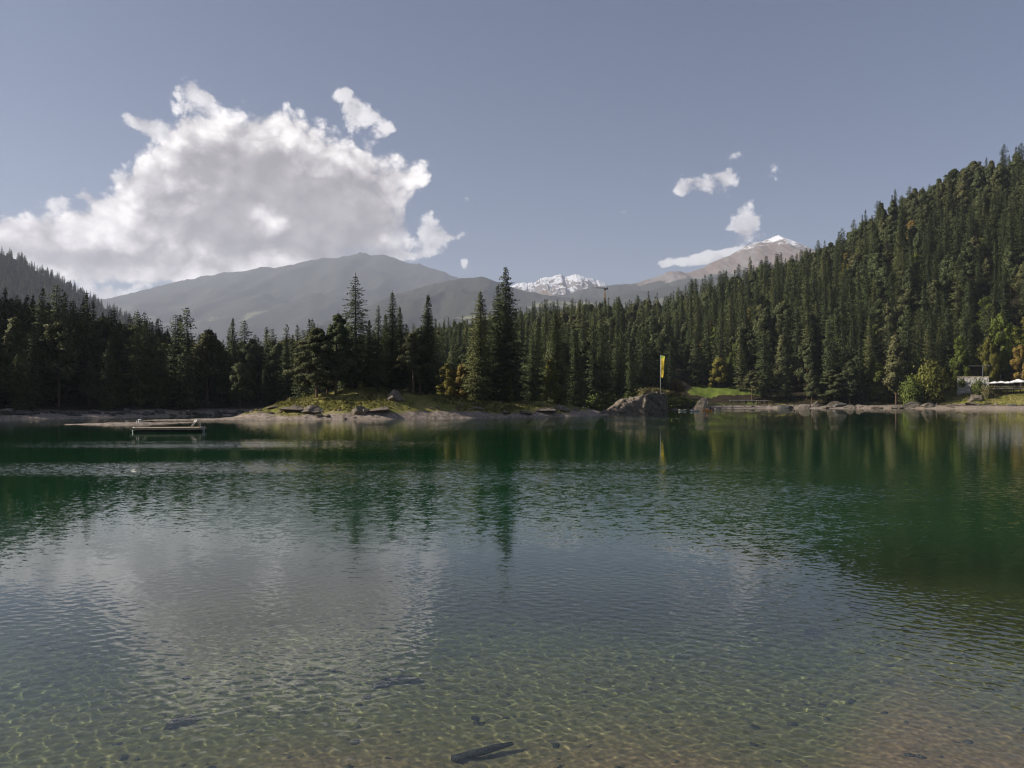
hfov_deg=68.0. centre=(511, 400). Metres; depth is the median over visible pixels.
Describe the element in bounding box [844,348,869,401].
pine tree
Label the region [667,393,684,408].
bush
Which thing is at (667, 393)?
bush
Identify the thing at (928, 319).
spruce tree
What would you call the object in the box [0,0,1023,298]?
sky
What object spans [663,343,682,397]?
spruce tree
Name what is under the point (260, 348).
pine tree
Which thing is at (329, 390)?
spruce tree
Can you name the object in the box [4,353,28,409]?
spruce tree
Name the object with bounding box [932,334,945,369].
spruce tree
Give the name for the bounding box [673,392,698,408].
bush
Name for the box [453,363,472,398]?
autumn tree
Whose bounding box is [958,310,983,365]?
spruce tree
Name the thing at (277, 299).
mountain
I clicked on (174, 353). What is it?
spruce tree
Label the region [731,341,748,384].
leafy tree
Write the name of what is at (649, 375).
spruce tree
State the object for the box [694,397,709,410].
boulder
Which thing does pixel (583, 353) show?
pine tree
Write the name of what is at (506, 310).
spruce tree
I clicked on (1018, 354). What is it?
autumn tree
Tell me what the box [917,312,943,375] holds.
spruce tree
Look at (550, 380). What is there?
young pine
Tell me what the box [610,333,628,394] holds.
spruce tree
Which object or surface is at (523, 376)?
spruce tree
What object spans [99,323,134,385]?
pine tree
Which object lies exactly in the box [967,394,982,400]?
boulder
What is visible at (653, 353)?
pine tree
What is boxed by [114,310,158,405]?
spruce tree
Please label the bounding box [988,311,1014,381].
leafy tree
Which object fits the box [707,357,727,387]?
leafy tree
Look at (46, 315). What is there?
spruce tree
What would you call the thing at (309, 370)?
spruce tree
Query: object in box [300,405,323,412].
boulder
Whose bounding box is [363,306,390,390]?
spruce tree
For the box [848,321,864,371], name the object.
spruce tree
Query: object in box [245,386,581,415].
grass
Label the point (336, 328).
pine tree
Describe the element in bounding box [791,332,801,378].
spruce tree
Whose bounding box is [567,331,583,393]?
spruce tree
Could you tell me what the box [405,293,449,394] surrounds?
spruce tree
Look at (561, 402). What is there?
bush
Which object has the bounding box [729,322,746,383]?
spruce tree
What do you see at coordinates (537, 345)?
spruce tree
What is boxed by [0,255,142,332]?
hill
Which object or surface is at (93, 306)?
spruce tree
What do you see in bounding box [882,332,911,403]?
pine tree
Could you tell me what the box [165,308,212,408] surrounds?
spruce tree
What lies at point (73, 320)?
spruce tree
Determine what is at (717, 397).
ground
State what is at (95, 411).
boulder
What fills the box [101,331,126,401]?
spruce tree
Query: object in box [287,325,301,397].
spruce tree
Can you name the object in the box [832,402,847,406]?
boulder
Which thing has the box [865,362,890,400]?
leafy tree
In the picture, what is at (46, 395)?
spruce tree
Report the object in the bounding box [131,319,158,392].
spruce tree
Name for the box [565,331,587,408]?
spruce tree
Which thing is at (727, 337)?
spruce tree
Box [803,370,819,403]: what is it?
pine tree
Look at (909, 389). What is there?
willow bush
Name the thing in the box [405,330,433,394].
pine tree
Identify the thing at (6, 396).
spruce tree
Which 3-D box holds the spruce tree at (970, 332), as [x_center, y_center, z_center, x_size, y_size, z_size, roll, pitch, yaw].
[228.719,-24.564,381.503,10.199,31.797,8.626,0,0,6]
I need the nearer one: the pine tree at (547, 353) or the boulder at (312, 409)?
the boulder at (312, 409)
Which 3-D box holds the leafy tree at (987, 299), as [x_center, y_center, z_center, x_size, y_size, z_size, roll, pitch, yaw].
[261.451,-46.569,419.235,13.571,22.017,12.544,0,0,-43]
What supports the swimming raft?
on the lake water
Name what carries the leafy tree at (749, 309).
on the ground at (717, 397)
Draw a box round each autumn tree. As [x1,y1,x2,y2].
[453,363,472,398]
[1009,344,1023,386]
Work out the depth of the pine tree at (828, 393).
361.52 m
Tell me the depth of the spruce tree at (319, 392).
217.88 m
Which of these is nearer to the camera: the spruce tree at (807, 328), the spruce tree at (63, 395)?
the spruce tree at (63, 395)
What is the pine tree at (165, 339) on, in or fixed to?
on the ground at (717, 397)
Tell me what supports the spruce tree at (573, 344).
on the ground at (717, 397)
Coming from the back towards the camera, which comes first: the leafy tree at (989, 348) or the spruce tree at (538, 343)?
the leafy tree at (989, 348)
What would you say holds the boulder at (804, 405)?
on the ground at (717, 397)
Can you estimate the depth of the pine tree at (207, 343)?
198.54 m
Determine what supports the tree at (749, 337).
on the ground at (717, 397)
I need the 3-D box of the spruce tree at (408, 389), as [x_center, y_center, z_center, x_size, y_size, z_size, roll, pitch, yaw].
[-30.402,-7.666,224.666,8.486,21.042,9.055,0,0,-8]
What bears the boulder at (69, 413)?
on the ground at (717, 397)
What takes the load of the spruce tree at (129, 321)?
on the ground at (717, 397)
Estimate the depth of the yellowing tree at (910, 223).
540.87 m
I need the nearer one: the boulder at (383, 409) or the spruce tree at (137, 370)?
the boulder at (383, 409)
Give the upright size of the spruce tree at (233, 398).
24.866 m
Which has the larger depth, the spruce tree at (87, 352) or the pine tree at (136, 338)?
the pine tree at (136, 338)
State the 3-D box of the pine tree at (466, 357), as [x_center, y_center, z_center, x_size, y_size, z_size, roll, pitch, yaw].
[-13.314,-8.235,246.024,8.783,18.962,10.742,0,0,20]
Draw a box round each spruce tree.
[0,317,24,403]
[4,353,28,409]
[13,328,45,411]
[28,299,61,404]
[29,288,51,391]
[42,284,79,402]
[44,302,60,367]
[55,292,78,391]
[61,301,91,394]
[62,293,104,401]
[78,300,113,386]
[91,349,118,410]
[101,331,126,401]
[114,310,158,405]
[115,315,140,388]
[129,320,161,400]
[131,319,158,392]
[147,322,158,391]
[155,315,185,405]
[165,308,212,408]
[172,315,189,397]
[213,318,244,405]
[219,322,246,402]
[235,319,258,400]
[255,329,282,403]
[258,370,270,406]
[271,336,297,401]
[275,324,292,396]
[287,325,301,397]
[288,335,296,393]
[288,350,313,398]
[294,330,308,395]
[295,318,321,394]
[309,382,325,394]
[314,385,337,393]
[333,273,386,388]
[337,355,358,389]
[359,319,376,386]
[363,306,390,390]
[373,290,415,389]
[376,314,390,386]
[390,306,414,389]
[403,324,415,390]
[403,342,416,390]
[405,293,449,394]
[429,336,445,393]
[436,325,447,366]
[447,339,458,394]
[450,331,463,397]
[454,290,504,400]
[471,286,520,400]
[481,267,542,401]
[516,313,530,372]
[519,341,531,399]
[520,325,546,401]
[521,335,544,400]
[524,322,545,395]
[535,313,580,404]
[563,335,573,357]
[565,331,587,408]
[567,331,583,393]
[569,327,583,387]
[579,355,592,405]
[582,328,604,402]
[585,319,615,404]
[585,328,597,395]
[597,329,614,396]
[604,333,616,396]
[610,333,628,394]
[612,321,628,392]
[613,348,627,399]
[623,342,640,396]
[628,326,653,395]
[632,322,659,389]
[632,327,657,395]
[651,340,673,395]
[662,359,671,389]
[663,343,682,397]
[709,313,731,382]
[722,323,730,375]
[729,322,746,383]
[732,325,755,390]
[748,319,773,384]
[750,331,778,397]
[772,347,796,398]
[773,312,793,363]
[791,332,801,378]
[800,306,814,343]
[818,323,840,403]
[822,322,830,350]
[828,307,844,349]
[829,314,858,399]
[829,339,837,400]
[846,329,855,354]
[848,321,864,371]
[854,325,871,402]
[861,315,879,381]
[861,322,876,364]
[865,321,880,372]
[877,315,893,364]
[893,312,920,401]
[900,318,916,373]
[909,322,921,375]
[910,309,925,357]
[914,330,928,376]
[917,308,941,370]
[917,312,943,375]
[918,329,936,367]
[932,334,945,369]
[933,310,946,363]
[935,308,956,377]
[942,316,953,356]
[948,306,960,366]
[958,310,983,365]
[966,322,977,363]
[973,306,1003,376]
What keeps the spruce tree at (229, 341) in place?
on the ground at (717, 397)
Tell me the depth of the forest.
478.13 m
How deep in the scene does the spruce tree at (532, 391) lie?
185.68 m
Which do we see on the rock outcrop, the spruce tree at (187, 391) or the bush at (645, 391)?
the bush at (645, 391)
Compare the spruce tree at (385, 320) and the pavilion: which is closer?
the spruce tree at (385, 320)
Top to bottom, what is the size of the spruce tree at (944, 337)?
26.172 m
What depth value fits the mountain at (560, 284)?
9490.52 m
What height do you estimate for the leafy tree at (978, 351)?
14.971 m
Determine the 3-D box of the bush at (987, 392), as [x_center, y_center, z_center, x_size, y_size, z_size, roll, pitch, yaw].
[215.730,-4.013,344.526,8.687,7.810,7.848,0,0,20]
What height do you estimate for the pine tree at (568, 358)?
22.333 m
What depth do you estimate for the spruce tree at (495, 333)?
179.26 m
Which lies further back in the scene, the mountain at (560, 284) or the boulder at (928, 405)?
the mountain at (560, 284)
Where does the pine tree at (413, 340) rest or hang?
on the ground at (717, 397)
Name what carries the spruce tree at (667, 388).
on the ground at (717, 397)
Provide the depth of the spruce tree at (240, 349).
234.81 m
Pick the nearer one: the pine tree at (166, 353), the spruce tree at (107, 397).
the spruce tree at (107, 397)
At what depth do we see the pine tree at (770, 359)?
410.99 m
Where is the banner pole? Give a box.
[660,355,664,392]
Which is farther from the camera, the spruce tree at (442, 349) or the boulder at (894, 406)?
the boulder at (894, 406)
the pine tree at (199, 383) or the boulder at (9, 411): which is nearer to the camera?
the boulder at (9, 411)
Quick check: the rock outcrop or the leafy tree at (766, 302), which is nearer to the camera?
the rock outcrop
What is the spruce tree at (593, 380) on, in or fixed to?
on the ground at (717, 397)
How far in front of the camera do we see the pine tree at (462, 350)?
257.42 m
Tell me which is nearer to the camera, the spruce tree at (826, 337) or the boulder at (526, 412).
the boulder at (526, 412)
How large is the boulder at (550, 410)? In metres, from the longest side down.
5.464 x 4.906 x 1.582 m
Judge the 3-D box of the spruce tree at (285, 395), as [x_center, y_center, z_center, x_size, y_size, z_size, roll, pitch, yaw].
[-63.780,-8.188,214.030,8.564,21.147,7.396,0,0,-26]
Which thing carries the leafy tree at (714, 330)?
on the ground at (717, 397)
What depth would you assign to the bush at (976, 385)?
347.25 m
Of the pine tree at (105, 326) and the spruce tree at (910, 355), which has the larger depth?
the spruce tree at (910, 355)
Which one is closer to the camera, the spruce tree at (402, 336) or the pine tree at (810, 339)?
the spruce tree at (402, 336)
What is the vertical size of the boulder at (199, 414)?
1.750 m
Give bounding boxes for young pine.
[542,358,561,403]
[668,378,684,396]
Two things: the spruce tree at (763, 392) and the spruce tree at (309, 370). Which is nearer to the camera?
the spruce tree at (309, 370)
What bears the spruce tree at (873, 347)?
on the ground at (717, 397)
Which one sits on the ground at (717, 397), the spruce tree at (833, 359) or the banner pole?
the spruce tree at (833, 359)
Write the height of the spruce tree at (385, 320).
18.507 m
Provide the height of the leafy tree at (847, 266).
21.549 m
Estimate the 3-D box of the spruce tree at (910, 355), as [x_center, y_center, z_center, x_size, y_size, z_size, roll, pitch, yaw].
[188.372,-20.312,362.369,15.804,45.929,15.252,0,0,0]
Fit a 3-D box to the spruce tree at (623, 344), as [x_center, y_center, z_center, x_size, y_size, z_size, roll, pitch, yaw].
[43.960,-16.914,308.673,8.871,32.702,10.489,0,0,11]
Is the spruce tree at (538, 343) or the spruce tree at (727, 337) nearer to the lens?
the spruce tree at (538, 343)
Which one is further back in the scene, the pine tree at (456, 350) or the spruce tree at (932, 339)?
the spruce tree at (932, 339)
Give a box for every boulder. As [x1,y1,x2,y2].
[0,408,15,414]
[15,411,33,415]
[64,411,72,415]
[73,411,81,415]
[88,410,101,413]
[124,408,131,413]
[154,409,162,413]
[192,412,208,415]
[214,410,222,414]
[280,406,303,410]
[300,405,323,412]
[351,406,365,414]
[368,406,388,411]
[386,389,403,401]
[519,411,531,414]
[535,407,555,412]
[555,405,569,410]
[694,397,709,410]
[777,405,792,407]
[798,404,810,407]
[810,401,818,406]
[827,401,839,405]
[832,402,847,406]
[843,405,856,407]
[888,405,900,408]
[900,401,921,408]
[920,403,934,407]
[964,402,978,404]
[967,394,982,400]
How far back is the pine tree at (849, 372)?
360.06 m
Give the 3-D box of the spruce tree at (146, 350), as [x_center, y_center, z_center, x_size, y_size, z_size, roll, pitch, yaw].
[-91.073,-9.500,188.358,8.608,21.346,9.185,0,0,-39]
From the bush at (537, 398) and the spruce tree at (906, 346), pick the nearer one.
the bush at (537, 398)
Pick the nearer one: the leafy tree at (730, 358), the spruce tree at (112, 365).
the spruce tree at (112, 365)
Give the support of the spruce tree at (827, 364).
on the ground at (717, 397)
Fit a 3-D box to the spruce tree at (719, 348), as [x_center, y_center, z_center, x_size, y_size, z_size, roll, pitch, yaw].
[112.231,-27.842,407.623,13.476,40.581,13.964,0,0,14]
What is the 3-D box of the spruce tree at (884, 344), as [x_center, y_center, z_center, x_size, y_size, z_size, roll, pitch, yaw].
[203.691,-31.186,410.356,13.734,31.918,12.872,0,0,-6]
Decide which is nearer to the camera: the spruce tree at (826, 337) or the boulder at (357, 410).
the boulder at (357, 410)
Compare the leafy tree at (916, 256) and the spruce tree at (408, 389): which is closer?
the spruce tree at (408, 389)
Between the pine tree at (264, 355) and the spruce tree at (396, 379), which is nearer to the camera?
the spruce tree at (396, 379)
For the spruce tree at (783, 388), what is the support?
on the ground at (717, 397)
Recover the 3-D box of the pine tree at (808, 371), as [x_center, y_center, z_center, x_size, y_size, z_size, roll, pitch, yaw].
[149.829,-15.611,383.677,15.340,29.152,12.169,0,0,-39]
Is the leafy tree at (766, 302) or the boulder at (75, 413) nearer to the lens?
the boulder at (75, 413)
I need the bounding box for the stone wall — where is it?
[957,376,988,395]
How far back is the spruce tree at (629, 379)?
294.71 m
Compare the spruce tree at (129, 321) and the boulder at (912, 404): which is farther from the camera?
the boulder at (912, 404)
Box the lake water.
[0,408,1023,767]
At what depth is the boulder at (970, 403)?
338.22 m
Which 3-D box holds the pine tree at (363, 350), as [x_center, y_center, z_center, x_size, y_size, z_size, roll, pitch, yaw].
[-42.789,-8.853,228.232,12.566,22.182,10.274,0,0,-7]
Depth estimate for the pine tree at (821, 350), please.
392.66 m
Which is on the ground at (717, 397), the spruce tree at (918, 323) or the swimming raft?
the spruce tree at (918, 323)
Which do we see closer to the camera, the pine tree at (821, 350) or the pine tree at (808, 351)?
the pine tree at (808, 351)
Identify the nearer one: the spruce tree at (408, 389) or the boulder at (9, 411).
the boulder at (9, 411)
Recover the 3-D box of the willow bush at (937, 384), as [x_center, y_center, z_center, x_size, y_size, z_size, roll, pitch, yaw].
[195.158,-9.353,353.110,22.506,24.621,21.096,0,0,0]
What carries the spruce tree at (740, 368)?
on the ground at (717, 397)
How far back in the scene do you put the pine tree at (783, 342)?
391.60 m
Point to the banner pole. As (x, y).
(662, 357)
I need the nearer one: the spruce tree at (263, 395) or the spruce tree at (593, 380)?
the spruce tree at (263, 395)
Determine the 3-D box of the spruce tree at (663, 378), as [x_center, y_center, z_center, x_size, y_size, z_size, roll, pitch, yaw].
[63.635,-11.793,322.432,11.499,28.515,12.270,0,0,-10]
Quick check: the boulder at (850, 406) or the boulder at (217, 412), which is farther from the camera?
the boulder at (850, 406)
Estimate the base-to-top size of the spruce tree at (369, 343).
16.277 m
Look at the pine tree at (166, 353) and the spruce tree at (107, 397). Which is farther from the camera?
the pine tree at (166, 353)
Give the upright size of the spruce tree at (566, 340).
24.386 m
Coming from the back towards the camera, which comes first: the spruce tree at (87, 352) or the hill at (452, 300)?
the hill at (452, 300)
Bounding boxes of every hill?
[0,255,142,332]
[257,274,756,345]
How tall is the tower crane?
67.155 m
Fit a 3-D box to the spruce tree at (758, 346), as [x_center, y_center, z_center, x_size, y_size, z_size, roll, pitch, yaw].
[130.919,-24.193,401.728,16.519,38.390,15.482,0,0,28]
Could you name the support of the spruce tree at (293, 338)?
on the ground at (717, 397)
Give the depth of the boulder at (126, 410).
167.09 m
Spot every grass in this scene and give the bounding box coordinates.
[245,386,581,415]
[761,378,1023,403]
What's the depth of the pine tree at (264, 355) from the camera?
240.59 m
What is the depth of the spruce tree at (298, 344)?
236.44 m
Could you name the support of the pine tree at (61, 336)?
on the ground at (717, 397)
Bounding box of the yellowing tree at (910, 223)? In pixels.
[905,220,916,238]
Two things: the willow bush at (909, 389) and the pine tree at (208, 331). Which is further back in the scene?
the willow bush at (909, 389)
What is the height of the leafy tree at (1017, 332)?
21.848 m
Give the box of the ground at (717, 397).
[0,190,1023,424]
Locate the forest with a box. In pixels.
[0,142,1023,396]
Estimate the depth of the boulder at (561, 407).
177.39 m
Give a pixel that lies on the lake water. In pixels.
(776, 588)
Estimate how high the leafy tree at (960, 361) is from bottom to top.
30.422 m
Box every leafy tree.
[437,363,460,397]
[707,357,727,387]
[708,327,719,347]
[724,352,739,385]
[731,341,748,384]
[747,308,752,323]
[762,299,771,313]
[837,263,851,289]
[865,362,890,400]
[872,324,879,344]
[908,253,922,279]
[949,335,972,388]
[973,345,982,364]
[975,297,997,333]
[978,336,1000,380]
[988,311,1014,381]
[1007,325,1023,354]
[1009,342,1023,371]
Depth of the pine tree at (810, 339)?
390.41 m
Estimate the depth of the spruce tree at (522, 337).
281.20 m
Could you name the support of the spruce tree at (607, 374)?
on the ground at (717, 397)
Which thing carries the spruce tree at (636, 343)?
on the ground at (717, 397)
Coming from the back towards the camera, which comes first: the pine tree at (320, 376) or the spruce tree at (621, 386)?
the spruce tree at (621, 386)
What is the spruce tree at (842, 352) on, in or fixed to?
on the ground at (717, 397)
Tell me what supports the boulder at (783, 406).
on the ground at (717, 397)
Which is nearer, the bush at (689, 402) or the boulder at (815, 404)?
the bush at (689, 402)
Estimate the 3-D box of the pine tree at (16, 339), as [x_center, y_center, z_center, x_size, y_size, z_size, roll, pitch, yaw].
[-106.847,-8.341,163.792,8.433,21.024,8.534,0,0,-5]
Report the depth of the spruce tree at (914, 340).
388.19 m
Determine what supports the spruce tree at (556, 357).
on the ground at (717, 397)
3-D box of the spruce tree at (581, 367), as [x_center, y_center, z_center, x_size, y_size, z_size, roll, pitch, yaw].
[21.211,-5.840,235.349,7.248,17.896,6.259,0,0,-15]
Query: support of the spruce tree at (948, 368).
on the ground at (717, 397)
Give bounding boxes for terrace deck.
[989,386,1023,397]
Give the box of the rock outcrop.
[602,391,667,413]
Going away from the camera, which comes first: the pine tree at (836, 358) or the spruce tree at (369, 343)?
the spruce tree at (369, 343)
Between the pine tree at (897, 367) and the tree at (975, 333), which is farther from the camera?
the tree at (975, 333)
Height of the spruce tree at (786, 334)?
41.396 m
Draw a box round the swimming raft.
[130,419,206,431]
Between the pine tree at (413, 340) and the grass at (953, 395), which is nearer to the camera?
the pine tree at (413, 340)
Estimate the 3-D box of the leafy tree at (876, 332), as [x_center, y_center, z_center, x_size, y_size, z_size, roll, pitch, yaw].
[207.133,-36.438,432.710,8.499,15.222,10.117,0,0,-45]
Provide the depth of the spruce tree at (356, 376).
160.75 m
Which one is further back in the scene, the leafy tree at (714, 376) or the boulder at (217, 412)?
the leafy tree at (714, 376)
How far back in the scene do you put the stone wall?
352.01 m
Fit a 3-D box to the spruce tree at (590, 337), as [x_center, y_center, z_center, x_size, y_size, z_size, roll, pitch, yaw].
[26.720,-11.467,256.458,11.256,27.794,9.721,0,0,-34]
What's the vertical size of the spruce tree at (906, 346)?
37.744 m
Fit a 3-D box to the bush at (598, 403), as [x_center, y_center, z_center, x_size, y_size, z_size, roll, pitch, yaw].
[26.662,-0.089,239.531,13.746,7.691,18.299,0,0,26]
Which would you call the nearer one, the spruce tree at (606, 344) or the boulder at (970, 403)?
the spruce tree at (606, 344)
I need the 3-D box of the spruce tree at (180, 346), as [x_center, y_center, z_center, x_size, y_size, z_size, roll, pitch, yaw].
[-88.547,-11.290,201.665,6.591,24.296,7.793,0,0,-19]
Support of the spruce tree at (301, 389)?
on the ground at (717, 397)
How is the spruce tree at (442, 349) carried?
on the ground at (717, 397)
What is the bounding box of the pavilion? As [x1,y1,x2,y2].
[967,365,989,375]
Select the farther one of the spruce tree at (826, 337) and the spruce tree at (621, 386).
the spruce tree at (826, 337)
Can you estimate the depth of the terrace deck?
344.07 m
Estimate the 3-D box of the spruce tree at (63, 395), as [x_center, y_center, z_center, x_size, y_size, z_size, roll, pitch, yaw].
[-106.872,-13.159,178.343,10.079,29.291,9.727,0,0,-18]
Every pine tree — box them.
[0,317,42,399]
[29,321,82,406]
[81,316,121,392]
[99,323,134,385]
[126,325,155,354]
[151,342,173,385]
[152,332,174,378]
[184,339,202,390]
[188,333,227,404]
[195,343,227,400]
[197,328,223,397]
[227,360,256,409]
[236,343,262,402]
[252,344,263,397]
[259,342,287,383]
[260,344,290,403]
[282,327,347,397]
[310,314,360,394]
[357,338,376,381]
[393,329,429,393]
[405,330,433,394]
[448,344,460,357]
[456,344,466,365]
[461,350,478,383]
[542,344,554,371]
[558,342,571,392]
[579,340,601,393]
[647,347,664,387]
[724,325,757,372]
[738,371,765,400]
[755,330,773,374]
[769,335,795,391]
[789,340,821,399]
[792,337,822,377]
[793,344,820,383]
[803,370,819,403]
[816,370,854,400]
[818,347,823,377]
[819,342,841,377]
[837,361,866,403]
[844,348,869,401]
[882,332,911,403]
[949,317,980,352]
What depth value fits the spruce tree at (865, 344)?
409.70 m
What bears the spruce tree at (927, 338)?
on the ground at (717, 397)
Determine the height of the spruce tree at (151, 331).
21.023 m
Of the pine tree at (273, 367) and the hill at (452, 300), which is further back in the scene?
the hill at (452, 300)
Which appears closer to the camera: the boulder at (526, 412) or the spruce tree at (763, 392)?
the boulder at (526, 412)
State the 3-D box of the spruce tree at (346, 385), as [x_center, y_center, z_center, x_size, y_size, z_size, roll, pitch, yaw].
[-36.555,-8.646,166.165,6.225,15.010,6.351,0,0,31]
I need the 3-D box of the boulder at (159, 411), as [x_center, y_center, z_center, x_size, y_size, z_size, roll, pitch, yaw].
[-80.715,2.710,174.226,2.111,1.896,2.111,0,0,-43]
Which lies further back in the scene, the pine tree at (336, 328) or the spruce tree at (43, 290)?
the spruce tree at (43, 290)
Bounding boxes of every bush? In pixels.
[531,393,544,400]
[558,399,567,404]
[583,390,617,409]
[608,390,629,406]
[624,389,680,409]
[635,387,654,396]
[664,390,674,396]
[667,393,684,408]
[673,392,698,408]
[894,371,927,403]
[909,356,963,402]
[970,375,986,394]
[978,384,996,397]
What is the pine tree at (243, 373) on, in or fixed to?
on the ground at (717, 397)
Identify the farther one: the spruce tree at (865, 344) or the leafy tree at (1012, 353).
the spruce tree at (865, 344)
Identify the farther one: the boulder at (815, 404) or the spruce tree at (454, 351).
the boulder at (815, 404)
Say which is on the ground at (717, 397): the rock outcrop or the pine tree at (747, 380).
the pine tree at (747, 380)
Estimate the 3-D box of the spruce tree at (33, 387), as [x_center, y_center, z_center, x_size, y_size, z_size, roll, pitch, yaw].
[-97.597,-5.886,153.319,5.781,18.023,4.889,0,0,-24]
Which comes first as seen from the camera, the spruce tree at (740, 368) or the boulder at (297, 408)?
the boulder at (297, 408)
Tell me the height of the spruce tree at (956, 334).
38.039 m
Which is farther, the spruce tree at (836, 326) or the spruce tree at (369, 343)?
the spruce tree at (836, 326)
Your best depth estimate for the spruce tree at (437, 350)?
230.96 m
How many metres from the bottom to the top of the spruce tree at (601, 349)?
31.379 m
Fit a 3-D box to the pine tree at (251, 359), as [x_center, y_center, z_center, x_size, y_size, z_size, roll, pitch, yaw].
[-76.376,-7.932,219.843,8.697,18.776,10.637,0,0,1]
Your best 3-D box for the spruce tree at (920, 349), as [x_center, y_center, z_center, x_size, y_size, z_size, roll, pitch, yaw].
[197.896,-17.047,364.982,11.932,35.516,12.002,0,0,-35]
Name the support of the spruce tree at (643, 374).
on the ground at (717, 397)
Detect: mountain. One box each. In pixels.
[96,252,458,347]
[510,274,608,295]
[552,235,814,298]
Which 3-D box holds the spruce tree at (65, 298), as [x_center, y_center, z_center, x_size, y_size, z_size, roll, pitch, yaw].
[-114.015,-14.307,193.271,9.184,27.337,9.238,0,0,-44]
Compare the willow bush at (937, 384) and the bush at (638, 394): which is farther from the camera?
the willow bush at (937, 384)
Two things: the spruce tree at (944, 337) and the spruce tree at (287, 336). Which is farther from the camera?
the spruce tree at (944, 337)
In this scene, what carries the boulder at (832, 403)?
on the ground at (717, 397)
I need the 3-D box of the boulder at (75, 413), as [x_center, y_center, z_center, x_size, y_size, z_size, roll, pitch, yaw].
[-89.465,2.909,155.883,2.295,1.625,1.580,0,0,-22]
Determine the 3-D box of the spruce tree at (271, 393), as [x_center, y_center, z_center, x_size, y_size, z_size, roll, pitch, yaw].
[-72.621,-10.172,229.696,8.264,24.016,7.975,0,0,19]
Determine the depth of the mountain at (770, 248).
8008.61 m
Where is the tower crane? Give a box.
[596,287,607,303]
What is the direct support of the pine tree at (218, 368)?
on the ground at (717, 397)
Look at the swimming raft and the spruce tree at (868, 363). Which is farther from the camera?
the spruce tree at (868, 363)
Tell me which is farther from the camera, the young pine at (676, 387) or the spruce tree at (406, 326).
the young pine at (676, 387)
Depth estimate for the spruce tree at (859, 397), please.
365.52 m
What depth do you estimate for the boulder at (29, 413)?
148.19 m
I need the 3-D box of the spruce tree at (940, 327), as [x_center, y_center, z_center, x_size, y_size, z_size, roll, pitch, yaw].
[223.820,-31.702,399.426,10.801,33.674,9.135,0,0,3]
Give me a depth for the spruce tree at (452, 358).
235.11 m
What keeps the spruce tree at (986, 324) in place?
on the ground at (717, 397)
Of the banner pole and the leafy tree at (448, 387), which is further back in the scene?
the banner pole
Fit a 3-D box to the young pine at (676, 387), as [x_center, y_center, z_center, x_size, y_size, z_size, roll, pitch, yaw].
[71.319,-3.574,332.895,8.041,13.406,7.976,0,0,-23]
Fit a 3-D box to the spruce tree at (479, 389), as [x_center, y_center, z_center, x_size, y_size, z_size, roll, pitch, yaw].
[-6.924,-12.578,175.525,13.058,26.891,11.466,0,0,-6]
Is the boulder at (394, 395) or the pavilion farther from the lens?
the pavilion
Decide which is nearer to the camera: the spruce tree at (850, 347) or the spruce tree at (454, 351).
the spruce tree at (454, 351)

